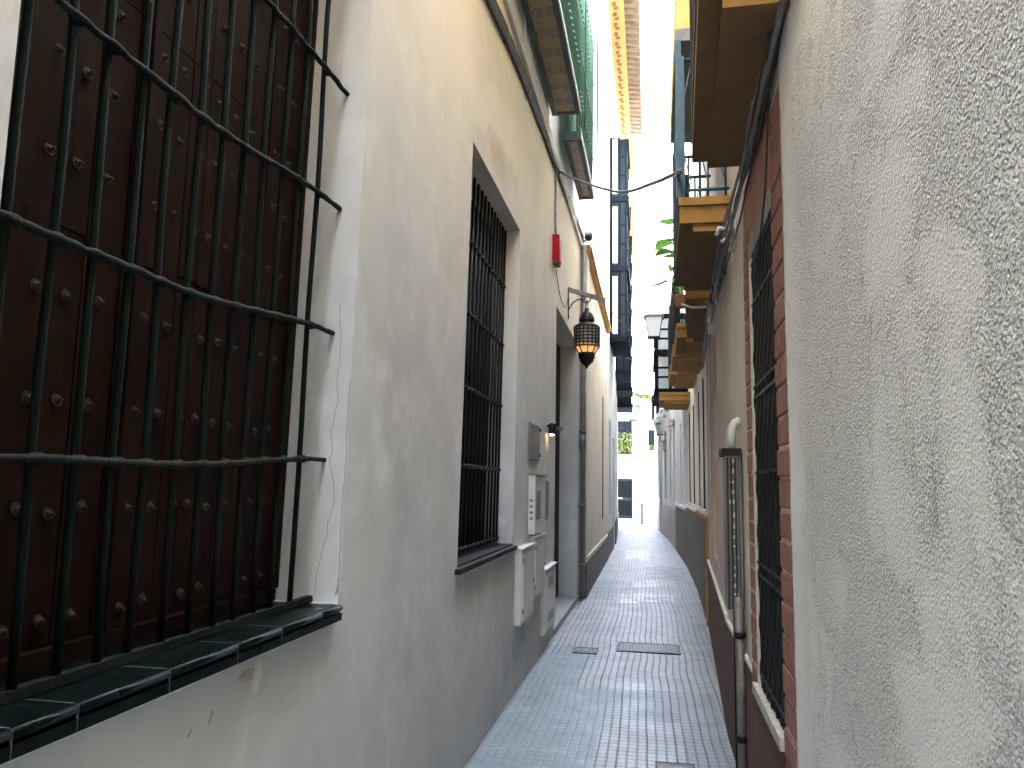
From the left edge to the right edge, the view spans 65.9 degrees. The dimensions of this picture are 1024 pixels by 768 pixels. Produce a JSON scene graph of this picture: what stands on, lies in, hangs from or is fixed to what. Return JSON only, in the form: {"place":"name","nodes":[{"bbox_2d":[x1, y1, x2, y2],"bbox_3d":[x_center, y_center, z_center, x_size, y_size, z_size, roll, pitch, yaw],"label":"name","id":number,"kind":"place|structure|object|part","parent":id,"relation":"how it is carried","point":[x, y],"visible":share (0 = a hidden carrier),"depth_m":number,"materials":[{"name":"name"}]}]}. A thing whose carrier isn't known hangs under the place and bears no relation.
{"place":"outdoors","nodes":[
{"label":"outdoors","id":0,"kind":"place"},
{"bbox_2d":[463,521,735,767],"bbox_3d":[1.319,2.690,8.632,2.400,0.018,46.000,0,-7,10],"label":"pavement","id":1,"kind":"structure","parent":0,"point":[607,705],"depth_m":6.16,"materials":[{"name":"tile"}]},
{"bbox_2d":[0,0,597,767],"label":"cream house","id":2,"kind":"structure","parent":1,"relation":"on","point":[288,362],"depth_m":2.57,"materials":[{"name":"beige paint"}]},
{"bbox_2d":[0,0,318,681],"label":"window","id":3,"kind":"structure","parent":2,"relation":"in","point":[40,124],"depth_m":2.01,"materials":[{"name":"brown wood"}]},
{"bbox_2d":[460,199,492,546],"bbox_3d":[-0.330,-0.123,5.327,0.031,2.400,1.775,0,-7,10],"label":"window","id":4,"kind":"structure","parent":2,"relation":"in","point":[471,199],"depth_m":5.65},
{"bbox_2d":[514,543,535,625],"bbox_3d":[0.111,1.568,6.251,0.081,0.572,0.620,0,-7,10],"label":"utility box","id":5,"kind":"object","parent":2,"relation":"attached to","point":[524,579],"visible":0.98,"depth_m":6.03,"materials":[{"name":"white paint"}]},
{"bbox_2d":[522,548,534,620],"bbox_3d":[0.137,1.574,6.245,0.028,0.500,0.540,0,-7,10],"label":"door","id":6,"kind":"structure","parent":5,"relation":"in","point":[528,579],"depth_m":6.22,"materials":[{"name":"white paint"}]},
{"bbox_2d":[528,422,540,460],"bbox_3d":[0.198,0.507,6.926,0.028,0.310,0.579,0,-7,10],"label":"wall hatch","id":7,"kind":"object","parent":2,"relation":"attached to","point":[534,430],"depth_m":6.83,"materials":[{"name":"grey metal"}]},
{"bbox_2d":[486,0,583,243],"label":"cable bundle","id":8,"kind":"object","parent":2,"relation":"attached to","point":[496,11],"visible":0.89,"depth_m":6.43,"materials":[{"name":"black rubber"}]},
{"bbox_2d":[529,532,545,598],"bbox_3d":[0.228,1.579,6.915,0.076,0.522,0.600,0,-7,10],"label":"utility box","id":9,"kind":"object","parent":2,"relation":"attached to","point":[538,539],"visible":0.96,"depth_m":6.81,"materials":[{"name":"white paint"}]},
{"bbox_2d":[535,537,544,594],"bbox_3d":[0.251,1.585,6.910,0.028,0.450,0.520,0,-7,10],"label":"door","id":10,"kind":"structure","parent":9,"relation":"in","point":[539,553],"depth_m":6.86,"materials":[{"name":"white paint"}]},
{"bbox_2d":[528,474,547,533],"bbox_3d":[0.230,1.048,6.943,0.078,0.504,0.640,0,-7,10],"label":"meter box","id":11,"kind":"object","parent":2,"relation":"attached to","point":[536,507],"visible":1,"depth_m":6.70,"materials":[{"name":"white paint"}]},
{"bbox_2d":[536,491,540,519],"bbox_3d":[0.229,1.041,6.800,0.005,0.240,0.220,0,-7,10],"label":"meter window","id":12,"kind":"structure","parent":11,"relation":"in","point":[538,507],"depth_m":6.78,"materials":[{"name":"grey plastic"}]},
{"bbox_2d":[545,480,548,519],"bbox_3d":[0.311,1.111,7.575,0.012,0.380,0.540,0,-7,10],"label":"wall hatch","id":13,"kind":"object","parent":2,"relation":"attached to","point":[546,499],"depth_m":7.69,"materials":[{"name":"grey metal"}]},
{"bbox_2d":[540,561,556,635],"bbox_3d":[0.363,2.073,7.692,0.060,0.604,0.790,0,-7,10],"label":"gas cupboard","id":14,"kind":"object","parent":2,"relation":"attached to","point":[547,616],"visible":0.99,"depth_m":7.50,"materials":[{"name":"white paint"}]},
{"bbox_3d":[0.378,2.080,7.688,0.013,0.520,0.700,0,-7,10],"label":"door","id":15,"kind":"part","parent":14,"relation":"part of","materials":[{"name":"white paint"}]},
{"bbox_2d":[547,423,562,435],"bbox_3d":[0.459,0.461,7.920,0.103,0.127,0.304,-4,-9,32],"label":"wall lamp","id":16,"kind":"object","parent":2,"relation":"attached to","point":[552,426],"visible":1,"depth_m":7.80,"materials":[{"name":"black metal"}]},
{"bbox_2d":[554,170,556,233],"bbox_3d":[0.473,-1.967,8.516,0.028,0.791,0.037,0,-7,10],"label":"conduit","id":17,"kind":"object","parent":2,"relation":"attached to","point":[555,212],"visible":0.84,"depth_m":8.50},
{"bbox_2d":[552,234,561,267],"bbox_3d":[0.480,-1.416,8.428,0.075,0.305,0.220,0,-7,10],"label":"alarm box","id":18,"kind":"object","parent":2,"relation":"attached to","point":[556,250],"visible":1,"depth_m":8.33,"materials":[{"name":"red plastic"}]},
{"bbox_2d":[554,342,559,598],"bbox_3d":[0.423,1.018,9.719,0.050,3.410,2.480,0,-7,10],"label":"door","id":19,"kind":"structure","parent":2,"relation":"in","point":[557,415],"depth_m":10.61,"materials":[{"name":"brown metal"}]},
{"bbox_2d":[556,267,568,305],"bbox_3d":[0.582,-1.069,9.134,0.021,0.258,1.361,0,-7,10],"label":"wire","id":20,"kind":"object","parent":2,"relation":"attached to","point":[558,288],"visible":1,"depth_m":8.82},
{"bbox_2d":[579,245,586,598],"bbox_3d":[1.001,0.468,11.145,0.098,4.980,0.108,0,-7,10],"label":"downpipe","id":21,"kind":"object","parent":2,"relation":"attached to","point":[582,504],"visible":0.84,"depth_m":11.06,"materials":[{"name":"metal"}]},
{"bbox_2d":[568,287,605,318],"bbox_3d":[0.929,-1.008,9.779,0.473,0.400,0.049,0,-7,10],"label":"wall bracket","id":22,"kind":"object","parent":2,"relation":"attached to","point":[587,295],"depth_m":9.78,"materials":[{"name":"black metal"}]},
{"bbox_2d":[574,301,599,368],"bbox_3d":[0.921,-0.606,9.728,0.326,0.851,0.322,0,-7,10],"label":"hanging lantern","id":23,"kind":"object","parent":22,"relation":"hanging from","point":[586,337],"visible":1,"depth_m":9.61,"materials":[{"name":"brown metal"}]},
{"bbox_2d":[583,230,592,241],"bbox_3d":[1.091,-2.129,11.556,0.196,0.240,0.160,0,-7,10],"label":"security camera","id":24,"kind":"object","parent":2,"relation":"attached to","point":[588,234],"visible":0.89,"depth_m":11.51,"materials":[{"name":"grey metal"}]},
{"bbox_2d":[559,168,684,193],"bbox_3d":[0.904,-1.790,6.675,0.326,1.635,3.996,2,-7,-7],"label":"overhead cable","id":25,"kind":"object","parent":2,"relation":"attached to","point":[668,176],"visible":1,"depth_m":6.54,"materials":[{"name":"rubber"}]},
{"bbox_2d":[572,647,598,653],"bbox_3d":[0.697,2.524,7.475,0.226,0.020,0.260,0,-7,10],"label":"valve cover","id":26,"kind":"object","parent":1,"relation":"on","point":[583,650],"visible":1,"depth_m":7.45,"materials":[{"name":"metal"}]},
{"bbox_2d":[579,0,641,597],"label":"ivory house","id":27,"kind":"structure","parent":1,"relation":"on","point":[619,79],"depth_m":14.10,"materials":[{"name":"white paint"}]},
{"bbox_2d":[602,397,602,518],"bbox_3d":[1.714,1.457,15.768,0.184,2.450,0.400,0,-7,10],"label":"window","id":28,"kind":"structure","parent":27,"relation":"in","point":[602,397],"depth_m":15.89,"materials":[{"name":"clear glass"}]},
{"bbox_2d":[600,135,638,557],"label":"glazed bay house","id":29,"kind":"structure","parent":1,"relation":"on","point":[620,164],"depth_m":19.07,"materials":[{"name":"white paint"}]},
{"bbox_2d":[615,196,635,543],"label":"balconied house","id":30,"kind":"structure","parent":1,"relation":"on","point":[623,386],"depth_m":24.97,"materials":[{"name":"white paint"}]},
{"bbox_2d":[618,402,639,436],"bbox_3d":[4.453,1.513,30.759,1.062,1.617,0.500,0,-7,10],"label":"street lamp","id":31,"kind":"object","parent":30,"relation":"attached to","point":[633,415],"visible":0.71,"depth_m":30.59,"materials":[{"name":"white glass"}]},
{"bbox_2d":[617,642,680,654],"bbox_3d":[1.321,2.556,7.635,0.596,0.018,0.440,0,-7,10],"label":"drain grate","id":32,"kind":"object","parent":1,"relation":"on","point":[668,649],"visible":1,"depth_m":7.60,"materials":[{"name":"metal"}]},
{"bbox_2d":[651,274,676,549],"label":"corbelled white house","id":33,"kind":"structure","parent":1,"relation":"on","point":[665,498],"depth_m":24.46,"materials":[{"name":"grey paint"}]},
{"bbox_2d":[654,422,665,451],"bbox_3d":[4.798,1.706,25.548,0.382,1.029,0.340,0,-7,10],"label":"street lamp","id":34,"kind":"object","parent":33,"relation":"attached to","point":[658,428],"visible":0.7,"depth_m":25.48,"materials":[{"name":"grey metal"}]},
{"bbox_2d":[653,290,687,565],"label":"pale blue house","id":35,"kind":"structure","parent":1,"relation":"on","point":[660,365],"depth_m":16.36,"materials":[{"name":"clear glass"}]},
{"bbox_2d":[596,294,652,343],"bbox_3d":[2.236,-1.153,15.121,0.061,0.228,4.124,-2,-8,24],"label":"overhead cable","id":36,"kind":"object","parent":35,"relation":"attached to","point":[624,325],"visible":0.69,"depth_m":14.97,"materials":[{"name":"black rubber"}]},
{"bbox_2d":[655,761,694,767],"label":"valve cover","id":37,"kind":"object","parent":1,"relation":"on","point":[659,764],"visible":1,"depth_m":4.42,"materials":[{"name":"metal"}]},
{"bbox_2d":[659,0,708,625],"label":"granite plinth house","id":38,"kind":"structure","parent":1,"relation":"on","point":[685,371],"depth_m":11.92,"materials":[{"name":"white paint"}]},
{"bbox_2d":[643,311,667,354],"bbox_3d":[2.852,-0.785,14.545,0.848,1.147,0.372,0,-7,10],"label":"street lamp","id":39,"kind":"object","parent":38,"relation":"attached to","point":[653,320],"visible":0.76,"depth_m":14.51,"materials":[{"name":"white glass"}]},
{"bbox_2d":[687,413,690,504],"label":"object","id":40,"kind":"structure","parent":38,"relation":"in","point":[689,503],"depth_m":14.94,"materials":[{"name":"white plastic"}]},
{"bbox_2d":[691,406,694,506],"bbox_3d":[3.111,1.203,13.317,0.167,1.720,0.520,0,-7,10],"label":"window","id":41,"kind":"structure","parent":38,"relation":"in","point":[692,505],"depth_m":13.47,"materials":[{"name":"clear glass"}]},
{"bbox_2d":[697,392,700,509],"bbox_3d":[2.801,0.968,11.631,0.172,1.750,0.521,0,-7,10],"label":"window","id":42,"kind":"structure","parent":38,"relation":"in","point":[698,507],"depth_m":11.76,"materials":[{"name":"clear glass"}]},
{"bbox_2d":[701,376,705,513],"bbox_3d":[2.524,0.784,10.220,0.172,1.750,0.521,0,-7,10],"label":"window","id":43,"kind":"structure","parent":38,"relation":"in","point":[703,511],"depth_m":10.36,"materials":[{"name":"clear glass"}]},
{"bbox_2d":[670,28,797,767],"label":"brick trimmed house","id":44,"kind":"structure","parent":1,"relation":"on","point":[746,375],"depth_m":3.67,"materials":[{"name":"beige paint"}]},
{"bbox_2d":[655,218,672,257],"bbox_3d":[1.473,-1.117,6.811,0.509,0.545,0.464,2,-7,-8],"label":"potted plant","id":45,"kind":"object","parent":44,"relation":"on","point":[660,245],"visible":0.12,"depth_m":6.86,"materials":[{"name":"green plant"}]},
{"bbox_2d":[650,264,685,308],"bbox_3d":[1.620,-1.013,7.945,0.471,0.510,0.360,0,-7,10],"label":"potted plant","id":46,"kind":"object","parent":44,"relation":"on","point":[679,298],"visible":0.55,"depth_m":7.89,"materials":[{"name":"green plant"}]},
{"bbox_2d":[681,303,714,333],"bbox_3d":[1.491,-0.532,6.347,0.259,0.249,0.120,0,-7,10],"label":"conduit bracket","id":47,"kind":"object","parent":44,"relation":"attached to","point":[711,328],"visible":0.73,"depth_m":6.29,"materials":[{"name":"white plastic"}]},
{"bbox_2d":[714,220,735,243],"bbox_3d":[1.188,-0.836,4.412,0.115,0.127,0.100,0,-7,10],"label":"junction box","id":48,"kind":"object","parent":44,"relation":"attached to","point":[718,229],"visible":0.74,"depth_m":4.40,"materials":[{"name":"white plastic"}]},
{"bbox_2d":[719,417,743,609],"bbox_3d":[1.176,0.678,4.223,0.108,1.001,0.209,0,-7,10],"label":"service duct","id":49,"kind":"object","parent":44,"relation":"attached to","point":[731,454],"visible":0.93,"depth_m":4.14,"materials":[{"name":"grey metal"}]},
{"bbox_2d":[733,609,744,767],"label":"conduit pipe","id":50,"kind":"object","parent":44,"relation":"attached to","point":[736,749],"visible":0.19,"depth_m":4.11,"materials":[{"name":"grey metal"}]},
{"bbox_2d":[734,597,746,767],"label":"downpipe","id":51,"kind":"object","parent":44,"relation":"attached to","point":[740,637],"visible":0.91,"depth_m":3.95,"materials":[{"name":"metal"}]},
{"bbox_2d":[701,0,785,369],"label":"cable bundle","id":52,"kind":"object","parent":44,"relation":"attached to","point":[745,165],"visible":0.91,"depth_m":3.61,"materials":[{"name":"black rubber"}]},
{"bbox_2d":[754,99,768,278],"bbox_3d":[1.014,-0.783,3.212,0.007,0.605,0.476,0,-7,9],"label":"wire","id":53,"kind":"object","parent":44,"relation":"attached to","point":[767,127],"visible":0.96,"depth_m":3.11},
{"bbox_2d":[689,0,1023,767],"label":"roughcast house","id":54,"kind":"structure","parent":1,"relation":"on","point":[903,170],"depth_m":1.44,"materials":[{"name":"grey paint"}]},
{"bbox_2d":[765,27,779,61],"bbox_3d":[0.801,-1.429,2.216,0.050,0.439,1.254,0,-7,11],"label":"black conduit","id":55,"kind":"object","parent":54,"relation":"attached to","point":[768,42],"visible":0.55,"depth_m":2.74,"materials":[{"name":"black plastic"}]},
{"bbox_2d":[618,397,654,521],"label":"white end house","id":56,"kind":"structure","parent":0,"point":[636,477],"depth_m":35.44,"materials":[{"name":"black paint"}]},
{"bbox_2d":[618,421,631,453],"bbox_3d":[5.094,2.417,35.801,0.700,1.480,0.100,0,-7,10],"label":"window","id":57,"kind":"structure","parent":56,"relation":"in","point":[621,424],"depth_m":35.85,"materials":[{"name":"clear glass"}]},
{"bbox_2d":[618,433,632,453],"bbox_3d":[5.058,2.656,35.546,0.764,0.976,0.274,0,-7,10],"label":"window plant","id":58,"kind":"object","parent":56,"relation":"on","point":[621,445],"depth_m":35.51,"materials":[{"name":"green plant"}]},
{"bbox_2d":[618,479,632,518],"bbox_3d":[5.039,5.148,35.481,0.770,1.780,0.050,0,-7,10],"label":"door","id":59,"kind":"structure","parent":56,"relation":"in","point":[625,486],"depth_m":35.46,"materials":[{"name":"black metal"}]},
{"bbox_2d":[633,391,651,400],"bbox_3d":[5.891,0.515,35.521,2.283,0.756,0.368,0,-7,10],"label":"creeper","id":60,"kind":"object","parent":56,"relation":"on","point":[644,397],"visible":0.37,"depth_m":35.44,"materials":[{"name":"green plant"}]},
{"bbox_2d":[648,430,654,450],"bbox_3d":[6.406,2.542,35.548,0.530,0.950,0.100,0,-7,10],"label":"window","id":61,"kind":"structure","parent":56,"relation":"in","point":[651,433],"depth_m":35.59,"materials":[{"name":"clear glass"}]},
{"bbox_2d":[619,522,653,526],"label":"street","id":62,"kind":"structure","parent":0,"point":[648,524],"depth_m":32.91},
{"bbox_2d":[641,503,643,524],"bbox_3d":[5.326,5.329,32.357,0.120,0.880,0.117,0,-7,10],"label":"bollard","id":63,"kind":"object","parent":62,"relation":"on","point":[642,514],"visible":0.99,"depth_m":32.32,"materials":[{"name":"black metal"}]},
{"bbox_2d":[629,0,673,399],"label":"sky","id":64,"kind":"structure","parent":0,"point":[653,204],"materials":[{"name":"white"}]}
]}

